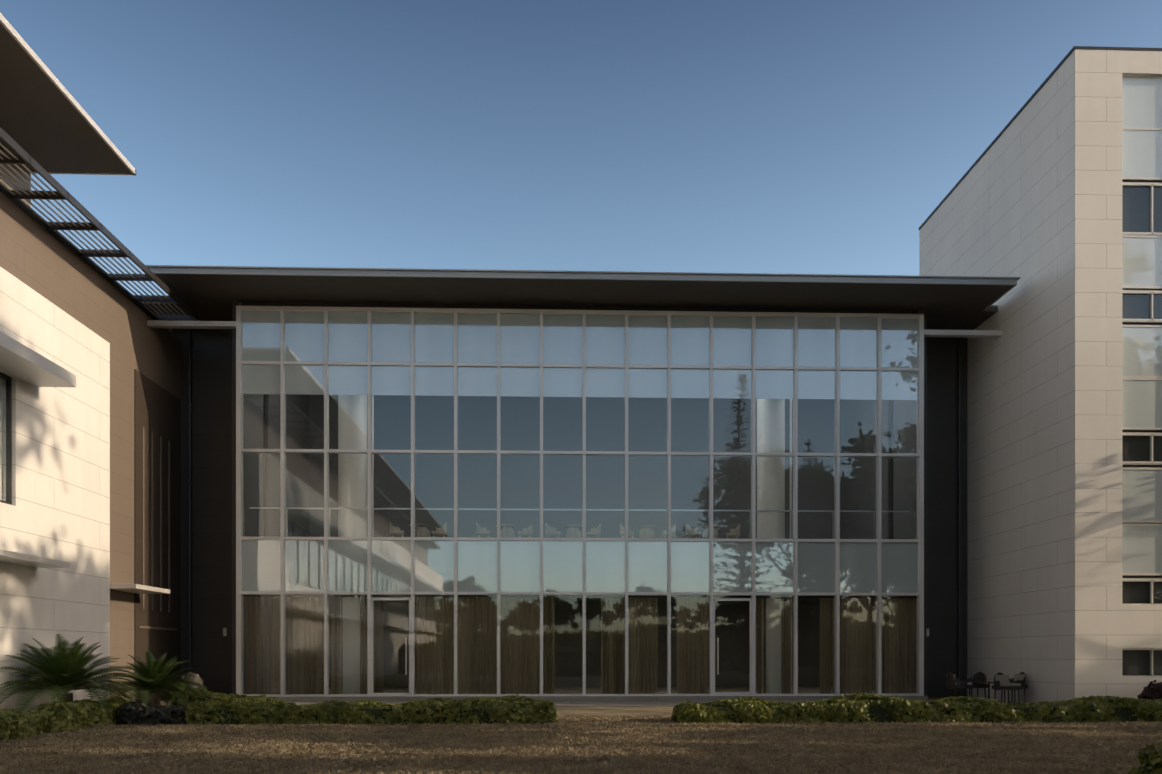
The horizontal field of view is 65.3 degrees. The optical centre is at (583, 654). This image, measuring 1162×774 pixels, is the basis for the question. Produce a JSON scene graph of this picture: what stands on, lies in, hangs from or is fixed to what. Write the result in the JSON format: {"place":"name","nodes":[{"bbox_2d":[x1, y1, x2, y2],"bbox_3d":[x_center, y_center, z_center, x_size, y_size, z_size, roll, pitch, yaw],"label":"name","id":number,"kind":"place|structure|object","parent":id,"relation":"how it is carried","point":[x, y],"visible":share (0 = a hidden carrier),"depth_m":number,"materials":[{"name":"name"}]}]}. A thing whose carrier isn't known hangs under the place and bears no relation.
{"place":"outdoors","nodes":[
{"label":"outdoors","id":0,"kind":"place"},
{"bbox_2d":[0,696,131,740],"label":"hedge along wall","id":1,"kind":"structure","parent":0,"point":[94,713],"depth_m":18.86,"materials":[{"name":"green plant"}]},
{"bbox_2d":[338,395,791,693],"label":"interior columns","id":2,"kind":"structure","parent":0,"point":[347,464],"depth_m":32.55,"materials":[{"name":"white paint"}]},
{"bbox_2d":[390,522,739,537],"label":"upstairs chairs","id":3,"kind":"object","parent":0,"point":[524,532],"depth_m":33.80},
{"bbox_2d":[409,524,721,527],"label":"upstairs tables","id":4,"kind":"object","parent":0,"point":[578,525],"depth_m":33.77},
{"bbox_2d":[6,697,1127,773],"bbox_3d":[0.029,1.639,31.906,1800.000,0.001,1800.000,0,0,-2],"label":"paving","id":5,"kind":"structure","parent":0,"point":[625,711],"depth_m":26.23,"materials":[{"name":"grey concrete"}]},
{"bbox_2d":[0,267,109,711],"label":"exterior wall","id":6,"kind":"structure","parent":5,"relation":"on","point":[58,509],"depth_m":22.39,"materials":[{"name":"beige stone"}]},
{"bbox_2d":[0,372,11,504],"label":"window frames","id":7,"kind":"structure","parent":6,"relation":"attached to","point":[7,378],"depth_m":20.72,"materials":[{"name":"grey metal"}]},
{"bbox_2d":[0,378,7,500],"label":"window glass","id":8,"kind":"object","parent":7,"relation":"on","point":[3,438],"depth_m":20.55,"materials":[{"name":"glass"}]},
{"bbox_2d":[0,331,169,593],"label":"canopies","id":9,"kind":"object","parent":6,"relation":"attached to","point":[19,360],"visible":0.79,"depth_m":20.45,"materials":[{"name":"white concrete"}]},
{"bbox_2d":[57,693,72,701],"bbox_3d":[-12.131,1.264,21.206,0.361,0.750,0.380,0,0,-2],"label":"cycad trunk","id":10,"kind":"object","parent":5,"relation":"on","point":[69,698],"visible":0.19,"depth_m":21.11,"materials":[{"name":"brown plant"}]},
{"bbox_2d":[0,634,149,710],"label":"palm plant","id":11,"kind":"object","parent":5,"relation":"on","point":[62,669],"visible":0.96,"depth_m":20.82,"materials":[{"name":"green plant"}]},
{"bbox_2d":[0,145,179,701],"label":"exterior wall","id":12,"kind":"structure","parent":5,"relation":"on","point":[37,257],"depth_m":28.95,"materials":[{"name":"brown paint"}]},
{"bbox_2d":[0,23,131,173],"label":"roof soffit","id":13,"kind":"structure","parent":12,"relation":"on","point":[45,125],"depth_m":22.10,"materials":[{"name":"grey paint"}]},
{"bbox_2d":[0,13,135,174],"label":"roof fascia","id":14,"kind":"structure","parent":13,"relation":"on","point":[22,43],"depth_m":21.15,"materials":[{"name":"silver metal"}]},
{"bbox_2d":[0,127,197,320],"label":"louvre frame","id":15,"kind":"object","parent":12,"relation":"attached to","point":[23,156],"visible":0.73,"depth_m":25.27,"materials":[{"name":"grey metal"}]},
{"bbox_2d":[0,142,189,317],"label":"louvre blades","id":16,"kind":"object","parent":15,"relation":"attached to","point":[49,201],"visible":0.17,"depth_m":25.51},
{"bbox_2d":[134,369,180,702],"bbox_3d":[-15.096,-3.961,32.191,0.085,11.200,3.750,0,0,-2],"label":"charcoal wing bay","id":17,"kind":"object","parent":12,"relation":"attached to","point":[157,410],"visible":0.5,"depth_m":32.01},
{"bbox_2d":[138,427,177,629],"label":"wing bay slots","id":18,"kind":"object","parent":12,"relation":"attached to","point":[149,627],"visible":1,"depth_m":31.59,"materials":[{"name":"brown metal"}]},
{"bbox_2d":[90,651,205,704],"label":"cycad fronds","id":19,"kind":"object","parent":5,"relation":"on","point":[154,672],"visible":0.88,"depth_m":24.24,"materials":[{"name":"green plant"}]},
{"bbox_2d":[146,693,160,705],"bbox_3d":[-11.638,1.339,24.524,0.361,0.600,0.380,0,0,-2],"label":"plant trunk","id":20,"kind":"object","parent":5,"relation":"on","point":[155,700],"visible":0.56,"depth_m":24.39,"materials":[{"name":"brown plant"}]},
{"bbox_2d":[115,697,211,724],"bbox_3d":[-10.075,1.375,22.090,2.189,0.665,2.139,0,0,-2],"label":"shrub","id":21,"kind":"object","parent":5,"relation":"on","point":[135,713],"depth_m":21.19,"materials":[{"name":"green plant"}]},
{"bbox_2d":[170,687,265,705],"bbox_3d":[-10.605,1.315,26.465,2.554,0.747,1.245,0,0,-2],"label":"shrub","id":22,"kind":"object","parent":5,"relation":"on","point":[204,692],"depth_m":26.02,"materials":[{"name":"green plant"}]},
{"bbox_2d":[185,694,558,725],"bbox_3d":[-4.920,1.330,21.680,8.635,0.722,1.671,0,0,-2],"label":"hedge","id":23,"kind":"object","parent":5,"relation":"on","point":[520,706],"depth_m":21.07,"materials":[{"name":"green plant"}]},
{"bbox_2d":[172,301,966,696],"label":"walls","id":24,"kind":"structure","parent":5,"relation":"on","point":[214,497],"depth_m":34.07,"materials":[{"name":"black paint"}]},
{"bbox_2d":[187,329,961,696],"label":"downpipes","id":25,"kind":"object","parent":24,"relation":"attached to","point":[959,489],"visible":0.81,"depth_m":34.82,"materials":[{"name":"grey metal"}]},
{"bbox_2d":[223,628,928,635],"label":"wall light fittings","id":26,"kind":"object","parent":24,"relation":"attached to","point":[224,631],"depth_m":33.97,"materials":[{"name":"black metal"}]},
{"bbox_2d":[142,274,1011,331],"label":"roof soffit","id":27,"kind":"structure","parent":24,"relation":"on","point":[214,297],"depth_m":30.99,"materials":[{"name":"black metal"}]},
{"bbox_2d":[148,267,1016,320],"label":"roof fascia","id":28,"kind":"structure","parent":27,"relation":"attached to","point":[563,276],"depth_m":29.74,"materials":[{"name":"grey metal"}]},
{"bbox_2d":[146,265,1019,306],"bbox_3d":[0.148,-12.554,37.798,29.220,0.045,16.230,0,0,-2],"label":"roof edge","id":29,"kind":"object","parent":28,"relation":"attached to","point":[549,271],"visible":0.11,"depth_m":29.69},
{"bbox_2d":[286,687,873,693],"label":"interior floors","id":30,"kind":"structure","parent":5,"relation":"on","point":[674,690],"depth_m":37.38,"materials":[{"name":"brown wood"}]},
{"bbox_2d":[392,526,737,538],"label":"upstairs chair legs","id":31,"kind":"object","parent":30,"relation":"on","point":[558,534],"depth_m":33.82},
{"bbox_2d":[246,597,913,693],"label":"ground floor curtains","id":32,"kind":"object","parent":30,"relation":"on","point":[477,614],"depth_m":32.39,"materials":[{"name":"beige fabric"}]},
{"bbox_2d":[239,302,926,695],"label":"interior shell","id":33,"kind":"object","parent":30,"relation":"on","point":[645,470],"visible":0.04,"depth_m":40.83},
{"bbox_2d":[241,301,918,597],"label":"facade head closures","id":34,"kind":"object","parent":33,"relation":"attached to","point":[553,307],"visible":0.21,"depth_m":32.10,"materials":[{"name":"grey metal"}]},
{"bbox_2d":[0,714,1161,773],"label":"lawn grass tufts","id":35,"kind":"object","parent":5,"relation":"on","point":[1051,747],"visible":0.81,"depth_m":15.44,"materials":[{"name":"brown plant"}]},
{"bbox_2d":[272,696,927,700],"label":"facade plinth","id":36,"kind":"structure","parent":5,"relation":"on","point":[602,698],"depth_m":31.64,"materials":[{"name":"concrete"}]},
{"bbox_2d":[236,306,923,696],"bbox_3d":[0.029,-5.301,31.910,24.160,13.640,0.312,0,0,-2],"label":"curtain wall frame","id":37,"kind":"object","parent":36,"relation":"on","point":[498,452],"visible":0.85,"depth_m":31.84,"materials":[{"name":"silver metal"}]},
{"bbox_2d":[147,320,1001,337],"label":"gutter beams","id":38,"kind":"structure","parent":37,"relation":"attached to","point":[232,325],"depth_m":31.59,"materials":[{"name":"silver metal"}]},
{"bbox_2d":[242,311,917,399],"bbox_3d":[0.029,-10.566,31.906,23.960,2.970,0.005,0,0,-2],"label":"frosted glass","id":39,"kind":"object","parent":37,"relation":"attached to","point":[519,338],"visible":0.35,"depth_m":31.90,"materials":[{"name":"glass"}]},
{"bbox_2d":[242,540,917,592],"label":"glass panels","id":40,"kind":"object","parent":37,"relation":"attached to","point":[519,566],"visible":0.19,"depth_m":31.90,"materials":[{"name":"glass"}]},
{"bbox_2d":[242,394,917,694],"bbox_3d":[0.029,-3.816,31.906,23.960,10.530,0.032,0,0,-2],"label":"window glass","id":41,"kind":"object","parent":36,"relation":"on","point":[345,687],"visible":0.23,"depth_m":31.90,"materials":[{"name":"clear glass"}]},
{"bbox_2d":[672,693,1161,723],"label":"hedge","id":42,"kind":"object","parent":5,"relation":"on","point":[753,710],"depth_m":21.50,"materials":[{"name":"green plant"}]},
{"bbox_2d":[1127,741,1161,773],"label":"ball shrub","id":43,"kind":"object","parent":5,"relation":"on","point":[1150,761],"visible":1,"depth_m":10.38,"materials":[{"name":"green plant"}]},
{"bbox_2d":[1137,680,1161,699],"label":"red shrub","id":44,"kind":"object","parent":5,"relation":"on","point":[1154,686],"depth_m":26.82,"materials":[{"name":"red plant"}]},
{"bbox_2d":[244,507,915,538],"bbox_3d":[0.013,-4.661,32.381,24.040,1.100,0.050,0,0,-2],"label":"interior handrail","id":45,"kind":"object","parent":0,"point":[791,511],"depth_m":32.38,"materials":[{"name":"grey metal"}]},
{"bbox_2d":[0,0,1161,295],"label":"sky","id":46,"kind":"structure","parent":0,"point":[698,136],"materials":[{"name":"blue"}]},
{"bbox_2d":[285,700,931,706],"bbox_3d":[0.085,1.724,30.167,25.200,0.230,2.920,0,0,-2],"label":"paving apron","id":47,"kind":"object","parent":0,"point":[610,703],"visible":0.14,"depth_m":29.99,"materials":[{"name":"grey concrete"}]},
{"bbox_2d":[947,683,1025,703],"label":"chair legs","id":48,"kind":"object","parent":47,"relation":"on","point":[994,694],"visible":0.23,"depth_m":30.22,"materials":[{"name":"black"}]},
{"bbox_2d":[179,672,1027,689],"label":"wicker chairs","id":49,"kind":"object","parent":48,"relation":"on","point":[962,684],"visible":0.77,"depth_m":30.21,"materials":[{"name":"black"}]},
{"bbox_2d":[183,674,1026,685],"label":"wicker chair cushions","id":50,"kind":"object","parent":49,"relation":"on","point":[1003,680],"visible":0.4,"depth_m":29.70,"materials":[{"name":"grey fabric"}]},
{"bbox_2d":[919,50,1161,702],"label":"building walls","id":51,"kind":"structure","parent":0,"point":[1006,208],"depth_m":30.81,"materials":[{"name":"beige stone"}]},
{"bbox_2d":[919,46,1161,229],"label":"roof coping","id":52,"kind":"object","parent":51,"relation":"on","point":[1035,93],"visible":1,"depth_m":29.82,"materials":[{"name":"grey metal"}]},
{"bbox_2d":[1074,49,1161,698],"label":"building front panels","id":53,"kind":"object","parent":51,"relation":"attached to","point":[1109,626],"visible":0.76,"depth_m":27.79,"materials":[{"name":"beige stone"}]},
{"bbox_2d":[1122,75,1161,677],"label":"ribbon frames","id":54,"kind":"structure","parent":51,"relation":"attached to","point":[1151,234],"depth_m":27.96,"materials":[{"name":"grey metal"}]},
{"bbox_2d":[1122,77,1161,572],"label":"spandrel panel","id":55,"kind":"object","parent":54,"relation":"in","point":[1141,346],"visible":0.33,"depth_m":27.98,"materials":[{"name":"grey glass"}]},
{"bbox_2d":[1122,186,1161,675],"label":"window glass","id":56,"kind":"object","parent":54,"relation":"in","point":[1143,436],"depth_m":28.01,"materials":[{"name":"glass"}]},
{"bbox_2d":[1122,180,1161,675],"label":"dark ribbon room","id":57,"kind":"object","parent":51,"relation":"attached to","point":[1132,223],"depth_m":28.05,"materials":[{"name":"black glass"}]}
]}

